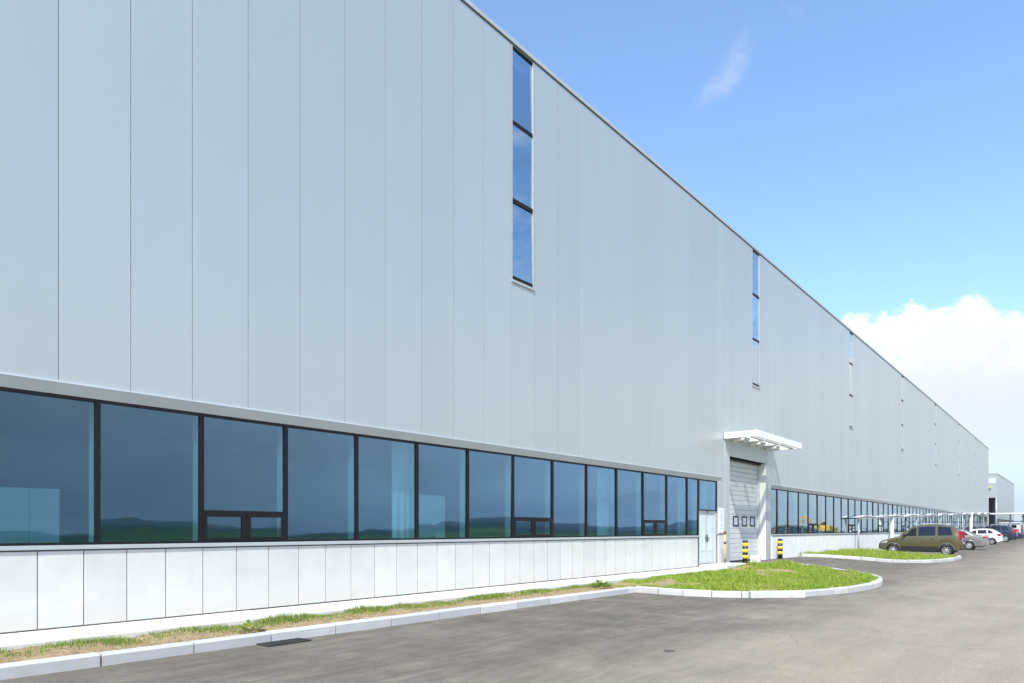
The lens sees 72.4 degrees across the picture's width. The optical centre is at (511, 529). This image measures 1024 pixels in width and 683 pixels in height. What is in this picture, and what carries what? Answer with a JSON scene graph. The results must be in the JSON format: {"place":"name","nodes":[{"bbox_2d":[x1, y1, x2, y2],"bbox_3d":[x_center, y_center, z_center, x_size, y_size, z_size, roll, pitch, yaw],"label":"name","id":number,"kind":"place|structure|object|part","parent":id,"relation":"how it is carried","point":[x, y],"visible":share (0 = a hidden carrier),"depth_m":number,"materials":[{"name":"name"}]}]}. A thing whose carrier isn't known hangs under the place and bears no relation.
{"place":"outdoors","nodes":[
{"label":"outdoors","id":0,"kind":"place"},
{"bbox_2d":[0,583,614,660],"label":"grass strip","id":1,"kind":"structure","parent":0,"point":[278,619],"depth_m":10.22,"materials":[{"name":"green plant"}]},
{"bbox_2d":[0,584,621,663],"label":"soil","id":2,"kind":"structure","parent":0,"point":[182,637],"depth_m":9.18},
{"bbox_2d":[238,619,265,631],"bbox_3d":[-3.474,1.300,9.307,0.366,0.204,0.398,0,0,39],"label":"weed","id":3,"kind":"object","parent":2,"relation":"on","point":[248,621],"visible":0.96,"depth_m":9.31,"materials":[{"name":"green plant"}]},
{"bbox_2d":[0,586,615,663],"bbox_3d":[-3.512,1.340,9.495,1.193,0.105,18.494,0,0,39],"label":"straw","id":4,"kind":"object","parent":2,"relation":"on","point":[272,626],"visible":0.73,"depth_m":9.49,"materials":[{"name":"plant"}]},
{"bbox_2d":[591,579,612,588],"bbox_3d":[2.073,1.277,16.179,0.602,0.250,0.642,0,0,39],"label":"weed","id":5,"kind":"object","parent":2,"relation":"on","point":[602,583],"visible":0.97,"depth_m":16.11,"materials":[{"name":"green plant"}]},
{"bbox_2d":[0,538,1023,682],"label":"road","id":6,"kind":"structure","parent":0,"point":[959,621],"depth_m":8.90,"materials":[{"name":"grey asphalt"}]},
{"bbox_2d":[256,638,311,646],"bbox_3d":[-2.913,1.441,8.958,0.280,0.014,0.620,0,0,39],"label":"drain grate","id":7,"kind":"object","parent":6,"relation":"on","point":[281,642],"visible":1,"depth_m":8.91,"materials":[{"name":"metal"}]},
{"bbox_2d":[0,587,634,679],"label":"kerb","id":8,"kind":"structure","parent":6,"relation":"on","point":[12,670],"depth_m":8.81,"materials":[{"name":"concrete"}]},
{"bbox_2d":[100,598,549,665],"bbox_3d":[-6.019,1.416,5.555,0.160,0.168,27.040,0,0,40],"label":"kerb joint","id":9,"kind":"object","parent":8,"relation":"on","point":[271,638],"visible":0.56,"depth_m":8.98,"materials":[{"name":"grey concrete"}]},
{"bbox_2d":[742,540,747,562],"bbox_3d":[8.575,0.833,25.732,0.316,0.878,0.316,0,0,39],"label":"bollard","id":10,"kind":"object","parent":6,"relation":"on","point":[745,550],"visible":0.84,"depth_m":25.65,"materials":[{"name":"yellow metal"}]},
{"bbox_2d":[635,562,882,597],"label":"kerb","id":11,"kind":"structure","parent":6,"relation":"on","point":[878,582],"depth_m":15.52,"materials":[{"name":"concrete"}]},
{"bbox_2d":[748,590,804,597],"bbox_3d":[5.615,1.375,14.842,1.200,0.150,0.140,0,0,-5],"label":"kerb stone","id":12,"kind":"object","parent":6,"relation":"on","point":[780,594],"visible":1,"depth_m":14.77,"materials":[{"name":"stone"}]},
{"bbox_2d":[776,539,783,558],"bbox_3d":[11.496,0.831,30.009,0.316,0.878,0.316,0,0,39],"label":"bollard","id":13,"kind":"object","parent":6,"relation":"on","point":[780,548],"visible":0.99,"depth_m":29.93,"materials":[{"name":"yellow metal"}]},
{"bbox_2d":[802,553,961,562],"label":"kerb","id":14,"kind":"structure","parent":6,"relation":"on","point":[959,557],"depth_m":31.13,"materials":[{"name":"concrete"}]},
{"bbox_2d":[879,523,965,554],"bbox_3d":[23.222,0.547,39.718,4.199,1.802,1.966,0,0,37],"label":"parked car","id":15,"kind":"object","parent":6,"relation":"on","point":[934,537],"visible":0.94,"depth_m":38.86,"materials":[{"name":"green metal"}]},
{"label":"side window","id":16,"kind":"part","parent":15,"relation":"part of","materials":[{"name":"black glass"}]},
{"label":"side window","id":17,"kind":"part","parent":15,"relation":"part of","materials":[{"name":"blue glass"}]},
{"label":"side window","id":18,"kind":"part","parent":15,"relation":"part of","materials":[{"name":"blue glass"}]},
{"bbox_2d":[855,512,990,547],"bbox_3d":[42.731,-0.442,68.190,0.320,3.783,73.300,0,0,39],"label":"membrane shelter","id":19,"kind":"object","parent":6,"relation":"on","point":[939,515],"visible":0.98,"depth_m":53.84,"materials":[{"name":"white metal"}]},
{"bbox_2d":[945,529,988,549],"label":"parked car","id":20,"kind":"object","parent":6,"relation":"on","point":[977,540],"visible":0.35,"depth_m":49.31,"materials":[{"name":"silver metal"}]},
{"bbox_2d":[969,529,1003,544],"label":"parked car","id":21,"kind":"object","parent":6,"relation":"on","point":[995,536],"visible":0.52,"depth_m":67.06,"materials":[{"name":"white paint"}]},
{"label":"side window","id":22,"kind":"part","parent":21,"relation":"part of","materials":[{"name":"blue glass"}]},
{"bbox_2d":[982,524,1017,541],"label":"parked car","id":23,"kind":"object","parent":6,"relation":"on","point":[1009,533],"visible":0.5,"depth_m":81.04,"materials":[{"name":"blue paint"}]},
{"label":"side window","id":24,"kind":"part","parent":23,"relation":"part of","materials":[{"name":"black glass"}]},
{"bbox_2d":[989,513,1023,538],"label":"carport","id":25,"kind":"object","parent":6,"relation":"on","point":[1010,521],"visible":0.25,"depth_m":106.18,"materials":[{"name":"white metal"}]},
{"bbox_2d":[999,522,1021,531],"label":"kiosk","id":26,"kind":"object","parent":6,"relation":"on","point":[1016,526],"visible":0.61,"depth_m":114.59,"materials":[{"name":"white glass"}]},
{"bbox_2d":[1014,532,1023,539],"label":"parked car","id":27,"kind":"object","parent":6,"relation":"on","point":[1020,535],"visible":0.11,"depth_m":95.20,"materials":[{"name":"paint"}]},
{"bbox_2d":[724,531,725,562],"bbox_3d":[7.637,0.635,25.104,0.099,1.160,0.099,0,0,39],"label":"pipe post","id":28,"kind":"object","parent":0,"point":[724,546],"visible":1,"depth_m":25.07,"materials":[{"name":"yellow metal"}]},
{"bbox_2d":[604,559,878,590],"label":"grass","id":29,"kind":"structure","parent":0,"point":[817,576],"depth_m":18.52,"materials":[{"name":"green plant"}]},
{"bbox_2d":[470,0,1023,524],"label":"sky","id":30,"kind":"structure","parent":0,"point":[872,151],"materials":[{"name":"blue"}]},
{"bbox_2d":[750,555,760,562],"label":"concrete block","id":31,"kind":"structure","parent":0,"point":[758,558],"depth_m":25.42,"materials":[{"name":"white concrete"}]},
{"bbox_2d":[989,473,1013,524],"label":"annex building","id":32,"kind":"structure","parent":0,"point":[1001,494],"depth_m":131.90,"materials":[{"name":"metal"}]},
{"bbox_3d":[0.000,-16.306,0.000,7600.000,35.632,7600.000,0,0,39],"label":"ground","id":33,"kind":"structure","parent":0,"visible":0},
{"bbox_2d":[0,0,988,651],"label":"factory building","id":34,"kind":"structure","parent":33,"relation":"on","point":[278,278],"depth_m":14.32,"materials":[{"name":"metal"}]},
{"bbox_2d":[0,487,58,542],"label":"cabinet","id":35,"kind":"object","parent":34,"relation":"on","point":[29,515],"visible":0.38,"depth_m":10.09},
{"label":"cabinet door","id":36,"kind":"part","parent":35,"relation":"part of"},
{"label":"cabinet door","id":37,"kind":"part","parent":35,"relation":"part of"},
{"bbox_2d":[0,387,97,545],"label":"window","id":38,"kind":"structure","parent":34,"relation":"in","point":[93,403],"depth_m":9.44,"materials":[{"name":"black glass"}]},
{"bbox_2d":[98,399,201,544],"bbox_3d":[-5.206,-0.775,10.086,0.230,1.960,1.470,0,0,39],"label":"window","id":39,"kind":"structure","parent":34,"relation":"in","point":[197,417],"depth_m":10.54,"materials":[{"name":"black glass"}]},
{"bbox_2d":[202,413,285,542],"bbox_3d":[-4.292,-0.775,11.199,0.240,1.960,1.470,0,0,39],"label":"window","id":40,"kind":"structure","parent":34,"relation":"in","point":[245,516],"depth_m":11.28,"materials":[{"name":"black glass"}]},
{"bbox_2d":[286,424,356,541],"bbox_3d":[-3.377,-0.775,12.330,0.230,1.960,1.500,0,0,39],"label":"window","id":41,"kind":"structure","parent":34,"relation":"in","point":[352,437],"depth_m":12.80,"materials":[{"name":"blue glass"}]},
{"bbox_2d":[357,434,417,540],"bbox_3d":[-2.438,-0.775,13.481,0.230,1.960,1.530,0,0,39],"label":"window","id":42,"kind":"structure","parent":34,"relation":"in","point":[413,445],"depth_m":13.97,"materials":[{"name":"blue glass"}]},
{"bbox_2d":[392,441,408,537],"bbox_3d":[-2.167,-0.450,14.272,0.070,2.900,0.740,0,0,39],"label":"curtain","id":43,"kind":"object","parent":34,"relation":"hanging from","point":[400,489],"visible":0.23,"depth_m":14.19,"materials":[{"name":"fabric"}]},
{"bbox_2d":[419,495,444,537],"bbox_3d":[-1.909,0.250,15.430,0.495,2.000,0.800,0,0,39],"label":"cabinet","id":44,"kind":"object","parent":34,"relation":"on","point":[431,516],"visible":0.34,"depth_m":15.27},
{"bbox_3d":[-1.859,0.230,15.135,0.044,1.920,0.386,0,0,39],"label":"cabinet door","id":45,"kind":"part","parent":44,"relation":"part of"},
{"bbox_3d":[-1.610,0.230,15.440,0.044,1.920,0.386,0,0,39],"label":"cabinet door","id":46,"kind":"part","parent":44,"relation":"part of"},
{"bbox_2d":[418,442,467,539],"bbox_3d":[-1.493,-0.775,14.639,0.230,1.960,1.520,0,0,39],"label":"window","id":47,"kind":"structure","parent":34,"relation":"in","point":[463,451],"depth_m":15.15,"materials":[{"name":"blue glass"}]},
{"bbox_2d":[468,448,513,538],"bbox_3d":[-0.532,-0.775,15.817,0.230,1.960,1.580,0,0,39],"label":"window","id":48,"kind":"structure","parent":34,"relation":"in","point":[509,458],"depth_m":16.33,"materials":[{"name":"blue glass"}]},
{"bbox_2d":[511,44,534,290],"bbox_3d":[0.234,-8.513,16.598,0.120,5.515,0.876,0,0,39],"label":"tall window","id":49,"kind":"structure","parent":34,"relation":"in","point":[522,69],"depth_m":16.61,"materials":[{"name":"blue glass"}]},
{"bbox_2d":[514,454,552,537],"bbox_3d":[0.458,-0.775,17.022,0.240,1.960,1.600,0,0,39],"label":"window","id":50,"kind":"structure","parent":34,"relation":"in","point":[548,519],"depth_m":17.53,"materials":[{"name":"blue glass"}]},
{"bbox_2d":[553,460,586,537],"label":"window","id":51,"kind":"structure","parent":34,"relation":"in","point":[582,467],"depth_m":18.77,"materials":[{"name":"blue glass"}]},
{"bbox_2d":[587,464,616,536],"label":"window","id":52,"kind":"structure","parent":34,"relation":"in","point":[612,471],"depth_m":19.98,"materials":[{"name":"blue glass"}]},
{"bbox_2d":[597,467,608,535],"bbox_3d":[2.612,-0.450,20.130,0.070,2.900,0.600,0,0,39],"label":"curtain","id":53,"kind":"object","parent":34,"relation":"hanging from","point":[602,501],"visible":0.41,"depth_m":20.10,"materials":[{"name":"fabric"}]},
{"bbox_2d":[617,468,643,536],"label":"window","id":54,"kind":"structure","parent":34,"relation":"in","point":[639,474],"depth_m":21.17,"materials":[{"name":"blue glass"}]},
{"bbox_2d":[644,472,666,535],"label":"window","id":55,"kind":"structure","parent":34,"relation":"in","point":[663,477],"depth_m":22.36,"materials":[{"name":"blue glass"}]},
{"bbox_2d":[667,475,687,535],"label":"window","id":56,"kind":"structure","parent":34,"relation":"in","point":[684,480],"depth_m":23.53,"materials":[{"name":"blue glass"}]},
{"bbox_2d":[677,478,680,534],"bbox_3d":[5.867,-0.450,24.121,0.070,2.900,0.700,0,0,39],"label":"curtain","id":57,"kind":"object","parent":34,"relation":"hanging from","point":[678,506],"visible":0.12,"depth_m":23.91,"materials":[{"name":"fabric"}]},
{"bbox_2d":[688,477,698,535],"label":"window","id":58,"kind":"structure","parent":34,"relation":"in","point":[695,482],"depth_m":24.27,"materials":[{"name":"blue glass"}]},
{"bbox_2d":[699,510,715,563],"bbox_3d":[6.898,0.272,24.855,0.130,1.885,1.500,0,0,39],"label":"entrance door","id":59,"kind":"structure","parent":34,"relation":"in","point":[707,521],"depth_m":24.91,"materials":[{"name":"grey metal"}]},
{"bbox_2d":[699,479,716,510],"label":"window","id":60,"kind":"structure","parent":34,"relation":"in","point":[699,479],"depth_m":25.17,"materials":[{"name":"blue glass"}]},
{"bbox_2d":[718,508,723,532],"bbox_3d":[7.662,-0.330,25.626,0.034,0.900,0.440,0,0,39],"label":"notice board","id":61,"kind":"object","parent":34,"relation":"attached to","point":[720,520],"visible":1,"depth_m":25.57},
{"bbox_2d":[730,458,760,562],"bbox_3d":[9.152,-0.778,27.926,0.160,4.136,3.950,0,0,39],"label":"loading door","id":62,"kind":"structure","parent":34,"relation":"in","point":[744,475],"depth_m":28.23,"materials":[{"name":"grey metal"}]},
{"bbox_2d":[752,249,759,388],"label":"tall window","id":63,"kind":"structure","parent":34,"relation":"in","point":[755,256],"depth_m":28.45,"materials":[{"name":"blue glass"}]},
{"bbox_2d":[771,488,777,533],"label":"window","id":64,"kind":"structure","parent":34,"relation":"in","point":[774,492],"depth_m":30.23,"materials":[{"name":"blue glass"}]},
{"bbox_2d":[778,489,787,533],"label":"window","id":65,"kind":"structure","parent":34,"relation":"in","point":[782,494],"depth_m":31.05,"materials":[{"name":"blue glass"}]},
{"bbox_2d":[788,491,798,533],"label":"window","id":66,"kind":"structure","parent":34,"relation":"in","point":[793,497],"depth_m":32.21,"materials":[{"name":"blue glass"}]},
{"bbox_2d":[799,492,808,533],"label":"window","id":67,"kind":"structure","parent":34,"relation":"in","point":[803,497],"depth_m":33.37,"materials":[{"name":"blue glass"}]},
{"bbox_2d":[809,493,817,533],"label":"window","id":68,"kind":"structure","parent":34,"relation":"in","point":[813,498],"depth_m":34.60,"materials":[{"name":"blue glass"}]},
{"bbox_2d":[818,495,825,533],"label":"window","id":69,"kind":"structure","parent":34,"relation":"in","point":[821,498],"depth_m":35.67,"materials":[{"name":"blue glass"}]},
{"bbox_2d":[826,496,833,532],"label":"window","id":70,"kind":"structure","parent":34,"relation":"in","point":[829,499],"depth_m":36.80,"materials":[{"name":"blue glass"}]},
{"bbox_2d":[834,497,841,532],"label":"window","id":71,"kind":"structure","parent":34,"relation":"in","point":[837,500],"depth_m":38.01,"materials":[{"name":"blue glass"}]},
{"bbox_2d":[842,498,848,532],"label":"window","id":72,"kind":"structure","parent":34,"relation":"in","point":[845,501],"depth_m":39.27,"materials":[{"name":"blue glass"}]},
{"bbox_2d":[849,331,853,429],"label":"tall window","id":73,"kind":"structure","parent":34,"relation":"in","point":[850,334],"depth_m":40.07,"materials":[{"name":"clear glass"}]},
{"bbox_2d":[849,499,855,532],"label":"window","id":74,"kind":"structure","parent":34,"relation":"in","point":[852,527],"depth_m":40.31,"materials":[{"name":"blue glass"}]},
{"bbox_2d":[855,499,861,532],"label":"window","id":75,"kind":"structure","parent":34,"relation":"in","point":[858,503],"depth_m":41.54,"materials":[{"name":"blue glass"}]},
{"bbox_2d":[862,500,867,532],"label":"window","id":76,"kind":"structure","parent":34,"relation":"in","point":[864,503],"depth_m":42.73,"materials":[{"name":"blue glass"}]},
{"bbox_2d":[868,501,872,532],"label":"window","id":77,"kind":"structure","parent":34,"relation":"in","point":[870,504],"depth_m":43.89,"materials":[{"name":"blue glass"}]},
{"bbox_2d":[873,502,878,532],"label":"window","id":78,"kind":"structure","parent":34,"relation":"in","point":[875,504],"depth_m":45.04,"materials":[{"name":"blue glass"}]},
{"bbox_2d":[879,503,883,532],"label":"window","id":79,"kind":"structure","parent":34,"relation":"in","point":[881,505],"depth_m":46.28,"materials":[{"name":"blue glass"}]},
{"bbox_2d":[884,503,888,532],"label":"window","id":80,"kind":"structure","parent":34,"relation":"in","point":[886,506],"depth_m":47.47,"materials":[{"name":"blue glass"}]},
{"bbox_2d":[889,504,892,531],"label":"window","id":81,"kind":"structure","parent":34,"relation":"in","point":[890,505],"depth_m":48.48,"materials":[{"name":"blue glass"}]},
{"bbox_2d":[893,504,897,531],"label":"window","id":82,"kind":"structure","parent":34,"relation":"in","point":[895,507],"depth_m":49.75,"materials":[{"name":"blue glass"}]},
{"bbox_2d":[898,505,901,531],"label":"window","id":83,"kind":"structure","parent":34,"relation":"in","point":[899,506],"depth_m":50.84,"materials":[{"name":"blue glass"}]},
{"bbox_2d":[901,375,903,451],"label":"tall window","id":84,"kind":"structure","parent":34,"relation":"in","point":[902,378],"depth_m":51.59,"materials":[{"name":"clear glass"}]},
{"bbox_2d":[902,506,905,531],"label":"window","id":85,"kind":"structure","parent":34,"relation":"in","point":[903,507],"depth_m":51.98,"materials":[{"name":"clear glass"}]},
{"bbox_2d":[906,506,909,529],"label":"window","id":86,"kind":"structure","parent":34,"relation":"in","point":[907,507],"depth_m":53.16,"materials":[{"name":"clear glass"}]},
{"bbox_2d":[910,507,912,527],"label":"window","id":87,"kind":"structure","parent":34,"relation":"in","point":[911,508],"depth_m":54.38,"materials":[{"name":"clear glass"}]},
{"bbox_2d":[913,507,916,526],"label":"window","id":88,"kind":"structure","parent":34,"relation":"in","point":[914,508],"depth_m":55.36,"materials":[{"name":"clear glass"}]},
{"bbox_2d":[917,508,919,525],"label":"window","id":89,"kind":"structure","parent":34,"relation":"in","point":[918,509],"depth_m":56.70,"materials":[{"name":"clear glass"}]},
{"bbox_2d":[920,508,923,524],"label":"window","id":90,"kind":"structure","parent":34,"relation":"in","point":[921,509],"depth_m":57.78,"materials":[{"name":"clear glass"}]},
{"bbox_2d":[924,509,926,524],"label":"window","id":91,"kind":"structure","parent":34,"relation":"in","point":[925,510],"depth_m":59.23,"materials":[{"name":"clear glass"}]},
{"bbox_2d":[927,509,929,524],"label":"window","id":92,"kind":"structure","parent":34,"relation":"in","point":[928,510],"depth_m":60.39,"materials":[{"name":"clear glass"}]},
{"bbox_2d":[930,509,932,524],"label":"window","id":93,"kind":"structure","parent":34,"relation":"in","point":[931,511],"depth_m":61.55,"materials":[{"name":"clear glass"}]},
{"bbox_2d":[935,404,936,465],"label":"tall window","id":94,"kind":"structure","parent":34,"relation":"in","point":[935,404],"depth_m":63.18,"materials":[{"name":"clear glass"}]},
{"bbox_2d":[935,510,937,524],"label":"window","id":95,"kind":"structure","parent":34,"relation":"in","point":[936,511],"depth_m":63.66,"materials":[{"name":"clear glass"}]},
{"bbox_2d":[958,424,959,475],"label":"tall window","id":96,"kind":"structure","parent":34,"relation":"in","point":[958,424],"depth_m":74.79,"materials":[{"name":"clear glass"}]},
{"bbox_2d":[960,513,961,528],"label":"window","id":97,"kind":"structure","parent":34,"relation":"in","point":[960,513],"depth_m":76.35,"materials":[{"name":"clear glass"}]},
{"bbox_2d":[962,514,963,528],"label":"window","id":98,"kind":"structure","parent":34,"relation":"in","point":[962,514],"depth_m":77.72,"materials":[{"name":"glass"}]},
{"bbox_2d":[964,514,965,529],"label":"window","id":99,"kind":"structure","parent":34,"relation":"in","point":[964,514],"depth_m":78.99,"materials":[{"name":"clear glass"}]},
{"bbox_2d":[967,514,968,530],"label":"window","id":100,"kind":"structure","parent":34,"relation":"in","point":[967,514],"depth_m":80.94,"materials":[{"name":"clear glass"}]},
{"bbox_2d":[975,438,975,482],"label":"tall window","id":101,"kind":"structure","parent":34,"relation":"in","point":[975,438],"depth_m":86.63,"materials":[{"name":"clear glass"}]},
{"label":"soil","id":102,"kind":"structure","parent":0,"visible":0},
{"bbox_2d":[800,547,958,559],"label":"grass","id":103,"kind":"structure","parent":102,"relation":"on","point":[880,553],"depth_m":33.36,"materials":[{"name":"green plant"}]}
]}

